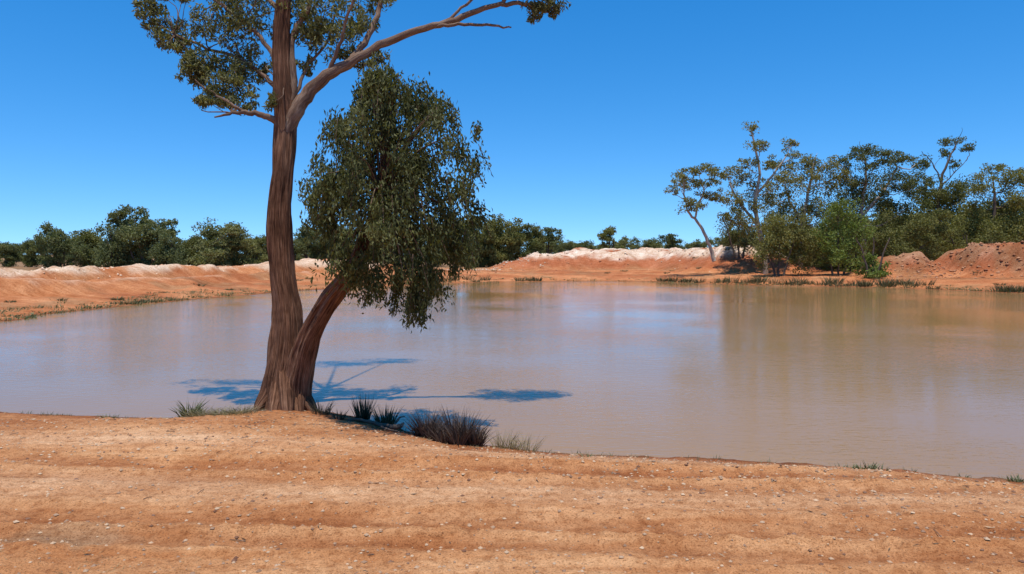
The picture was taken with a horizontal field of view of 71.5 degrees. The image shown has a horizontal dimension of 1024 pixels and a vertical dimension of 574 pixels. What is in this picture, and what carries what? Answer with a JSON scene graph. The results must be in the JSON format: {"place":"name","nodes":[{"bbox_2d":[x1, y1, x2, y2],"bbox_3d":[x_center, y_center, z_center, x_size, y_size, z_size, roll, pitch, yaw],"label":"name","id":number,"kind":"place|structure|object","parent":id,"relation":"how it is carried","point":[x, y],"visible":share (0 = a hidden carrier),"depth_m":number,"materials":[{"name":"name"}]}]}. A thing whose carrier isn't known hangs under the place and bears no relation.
{"place":"outdoors","nodes":[
{"label":"outdoors","id":0,"kind":"place"},
{"bbox_2d":[0,242,1023,573],"bbox_3d":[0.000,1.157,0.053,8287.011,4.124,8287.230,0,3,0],"label":"ground","id":1,"kind":"structure","parent":0,"point":[102,484],"depth_m":5.29,"materials":[{"name":"brown soil"}]},
{"bbox_2d":[1,259,318,278],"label":"pale clay rubble","id":2,"kind":"object","parent":1,"relation":"on","point":[135,266],"visible":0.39,"depth_m":38.40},
{"bbox_2d":[181,404,263,417],"bbox_3d":[-3.344,1.420,8.088,1.064,0.182,0.649,0,3,0],"label":"dry grass clump","id":3,"kind":"object","parent":1,"relation":"on","point":[228,412],"visible":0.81,"depth_m":8.11,"materials":[{"name":"brown plant"}]},
{"bbox_2d":[307,397,335,414],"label":"reed tuft","id":4,"kind":"object","parent":1,"relation":"on","point":[322,410],"visible":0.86,"depth_m":8.44,"materials":[{"name":"green plant"}]},
{"bbox_2d":[330,410,347,419],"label":"reed tuft","id":5,"kind":"object","parent":1,"relation":"on","point":[340,415],"visible":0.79,"depth_m":8.28,"materials":[{"name":"green plant"}]},
{"bbox_2d":[131,0,570,411],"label":"eucalyptus tree","id":6,"kind":"object","parent":1,"relation":"on","point":[401,168],"visible":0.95,"depth_m":8.04,"materials":[{"name":"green plant"}]},
{"bbox_2d":[350,394,376,421],"bbox_3d":[-1.744,1.435,8.409,0.369,0.370,0.381,0,3,0],"label":"reed tuft","id":7,"kind":"object","parent":1,"relation":"on","point":[364,412],"visible":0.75,"depth_m":8.38,"materials":[{"name":"green plant"}]},
{"bbox_2d":[347,416,403,432],"bbox_3d":[-1.533,1.532,7.970,0.683,0.087,0.758,0,3,0],"label":"fallen branch","id":8,"kind":"object","parent":1,"relation":"on","point":[390,427],"visible":0.96,"depth_m":7.91,"materials":[{"name":"brown wood"}]},
{"bbox_2d":[370,405,402,423],"bbox_3d":[-1.487,1.506,8.308,0.401,0.284,0.399,1,3,28],"label":"reed tuft","id":9,"kind":"object","parent":1,"relation":"on","point":[387,418],"visible":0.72,"depth_m":8.31,"materials":[{"name":"green plant"}]},
{"bbox_2d":[0,240,886,262],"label":"distant tree line","id":10,"kind":"object","parent":1,"relation":"on","point":[551,251],"visible":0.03,"depth_m":135.66,"materials":[{"name":"green plant"}]},
{"bbox_2d":[401,405,495,446],"bbox_3d":[-0.653,1.443,7.505,1.164,0.450,0.670,2,3,37],"label":"spiky shrub","id":11,"kind":"object","parent":1,"relation":"on","point":[457,432],"visible":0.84,"depth_m":7.38,"materials":[{"name":"green plant"}]},
{"bbox_2d":[10,410,940,554],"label":"twig litter","id":12,"kind":"object","parent":1,"relation":"on","point":[369,483],"visible":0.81,"depth_m":6.06,"materials":[{"name":"brown plant"}]},
{"bbox_2d":[5,241,1005,302],"bbox_3d":[0.705,-1.624,45.959,86.155,2.897,40.362,0,3,0],"label":"saltbush scatter","id":13,"kind":"object","parent":1,"relation":"on","point":[119,299],"visible":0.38,"depth_m":44.68,"materials":[{"name":"green plant"}]},
{"bbox_2d":[0,277,1021,321],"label":"bank grass","id":14,"kind":"structure","parent":1,"relation":"on","point":[31,316],"depth_m":32.11,"materials":[{"name":"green plant"}]},
{"bbox_2d":[0,202,1023,267],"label":"background tree row","id":15,"kind":"object","parent":1,"relation":"on","point":[152,238],"visible":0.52,"depth_m":71.92,"materials":[{"name":"green plant"}]},
{"bbox_2d":[0,416,1023,573],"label":"pebbles","id":16,"kind":"object","parent":1,"relation":"on","point":[234,559],"visible":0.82,"depth_m":5.41,"materials":[{"name":"stone"}]},
{"bbox_2d":[22,408,1008,480],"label":"shore edge grass","id":17,"kind":"structure","parent":1,"relation":"on","point":[577,453],"depth_m":7.04,"materials":[{"name":"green plant"}]},
{"bbox_2d":[487,426,544,452],"bbox_3d":[0.040,1.540,7.178,0.750,0.266,0.461,2,3,39],"label":"dry grass clump","id":18,"kind":"object","parent":1,"relation":"on","point":[498,442],"visible":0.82,"depth_m":7.18,"materials":[{"name":"beige plant"}]},
{"bbox_2d":[100,397,1023,482],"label":"weed plant","id":19,"kind":"object","parent":1,"relation":"on","point":[1016,479],"visible":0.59,"depth_m":8.21,"materials":[{"name":"green plant"}]},
{"bbox_2d":[109,274,1023,304],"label":"shore tussocks","id":20,"kind":"object","parent":1,"relation":"on","point":[830,282],"visible":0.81,"depth_m":45.45,"materials":[{"name":"plant"}]},
{"bbox_2d":[447,247,820,271],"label":"pale clay rubble","id":21,"kind":"object","parent":1,"relation":"on","point":[592,259],"visible":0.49,"depth_m":67.25,"materials":[{"name":"beige soil"}]},
{"bbox_2d":[447,245,820,278],"bbox_3d":[7.625,-2.310,59.650,33.365,2.835,24.579,0,3,0],"label":"red clay rubble","id":22,"kind":"object","parent":1,"relation":"on","point":[628,264],"visible":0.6,"depth_m":64.19,"materials":[{"name":"soil"}]},
{"bbox_2d":[663,163,724,261],"bbox_3d":[13.625,-5.594,53.609,4.087,7.422,4.165,1,3,28],"label":"leaning gum tree","id":23,"kind":"object","parent":1,"relation":"on","point":[696,183],"visible":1,"depth_m":53.51,"materials":[{"name":"green plant"}]},
{"bbox_2d":[719,219,758,258],"bbox_3d":[18.746,-4.035,57.918,2.674,3.442,3.940,-2,3,-40],"label":"grey shrub","id":24,"kind":"object","parent":1,"relation":"on","point":[732,236],"visible":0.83,"depth_m":57.85,"materials":[{"name":"green plant"}]},
{"bbox_2d":[712,120,802,273],"bbox_3d":[18.713,-6.836,54.383,6.671,12.134,4.113,1,3,16],"label":"gum tree","id":25,"kind":"object","parent":1,"relation":"on","point":[755,207],"visible":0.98,"depth_m":54.52,"materials":[{"name":"green plant"}]},
{"bbox_2d":[749,210,822,275],"bbox_3d":[19.959,-3.099,51.919,5.392,5.116,3.885,0,3,0],"label":"scrub tree","id":26,"kind":"object","parent":1,"relation":"on","point":[798,236],"visible":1,"depth_m":51.65,"materials":[{"name":"green plant"}]},
{"bbox_2d":[762,153,854,267],"bbox_3d":[23.241,-5.735,56.401,6.599,10.086,4.760,-1,3,-24],"label":"gum tree","id":27,"kind":"object","parent":1,"relation":"on","point":[810,165],"visible":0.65,"depth_m":56.35,"materials":[{"name":"green plant"}]},
{"bbox_2d":[808,195,877,274],"bbox_3d":[24.046,-3.509,51.158,5.066,6.176,3.233,-1,3,-16],"label":"wattle tree","id":28,"kind":"object","parent":1,"relation":"on","point":[854,228],"visible":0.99,"depth_m":51.15,"materials":[{"name":"green plant"}]},
{"bbox_2d":[851,237,891,278],"bbox_3d":[24.555,-1.867,48.014,2.787,2.950,2.904,0,3,0],"label":"green shrub","id":29,"kind":"object","parent":1,"relation":"on","point":[873,270],"visible":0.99,"depth_m":47.95,"materials":[{"name":"green plant"}]},
{"bbox_2d":[825,142,933,267],"bbox_3d":[30.160,-6.203,58.023,8.885,11.209,6.080,-1,3,-28],"label":"gum tree","id":30,"kind":"object","parent":1,"relation":"on","point":[883,192],"visible":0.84,"depth_m":57.35,"materials":[{"name":"green plant"}]},
{"bbox_2d":[763,208,1023,270],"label":"scrub tree","id":31,"kind":"object","parent":1,"relation":"on","point":[826,267],"visible":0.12,"depth_m":59.38,"materials":[{"name":"green plant"}]},
{"bbox_2d":[858,206,946,262],"bbox_3d":[29.208,-3.283,52.949,6.415,5.470,4.230,0,3,0],"label":"scrub tree","id":32,"kind":"object","parent":1,"relation":"on","point":[897,237],"visible":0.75,"depth_m":52.58,"materials":[{"name":"green plant"}]},
{"bbox_2d":[839,240,1023,280],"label":"red clay rubble","id":33,"kind":"object","parent":1,"relation":"on","point":[954,270],"visible":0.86,"depth_m":48.14,"materials":[{"name":"soil"}]},
{"bbox_2d":[908,129,977,255],"bbox_3d":[36.773,-6.960,60.290,6.288,12.378,4.795,-1,3,-17],"label":"gum tree","id":34,"kind":"object","parent":1,"relation":"on","point":[941,195],"visible":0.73,"depth_m":59.63,"materials":[{"name":"green plant"}]},
{"bbox_2d":[916,208,1023,258],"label":"scrub tree","id":35,"kind":"object","parent":1,"relation":"on","point":[949,232],"visible":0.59,"depth_m":54.49,"materials":[{"name":"green plant"}]},
{"bbox_2d":[950,162,1023,240],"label":"gum tree","id":36,"kind":"object","parent":1,"relation":"on","point":[1010,207],"visible":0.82,"depth_m":55.73,"materials":[{"name":"green plant"}]},
{"bbox_2d":[0,281,1023,479],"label":"dam water","id":37,"kind":"structure","parent":0,"point":[926,381],"depth_m":12.82,"materials":[{"name":"brown liquid"}]},
{"bbox_2d":[0,0,1023,254],"label":"sky","id":38,"kind":"structure","parent":0,"point":[586,115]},
{"bbox_2d":[4,409,1023,573],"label":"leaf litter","id":39,"kind":"object","parent":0,"point":[449,457],"visible":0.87,"depth_m":6.73,"materials":[{"name":"brown plant"}]}
]}

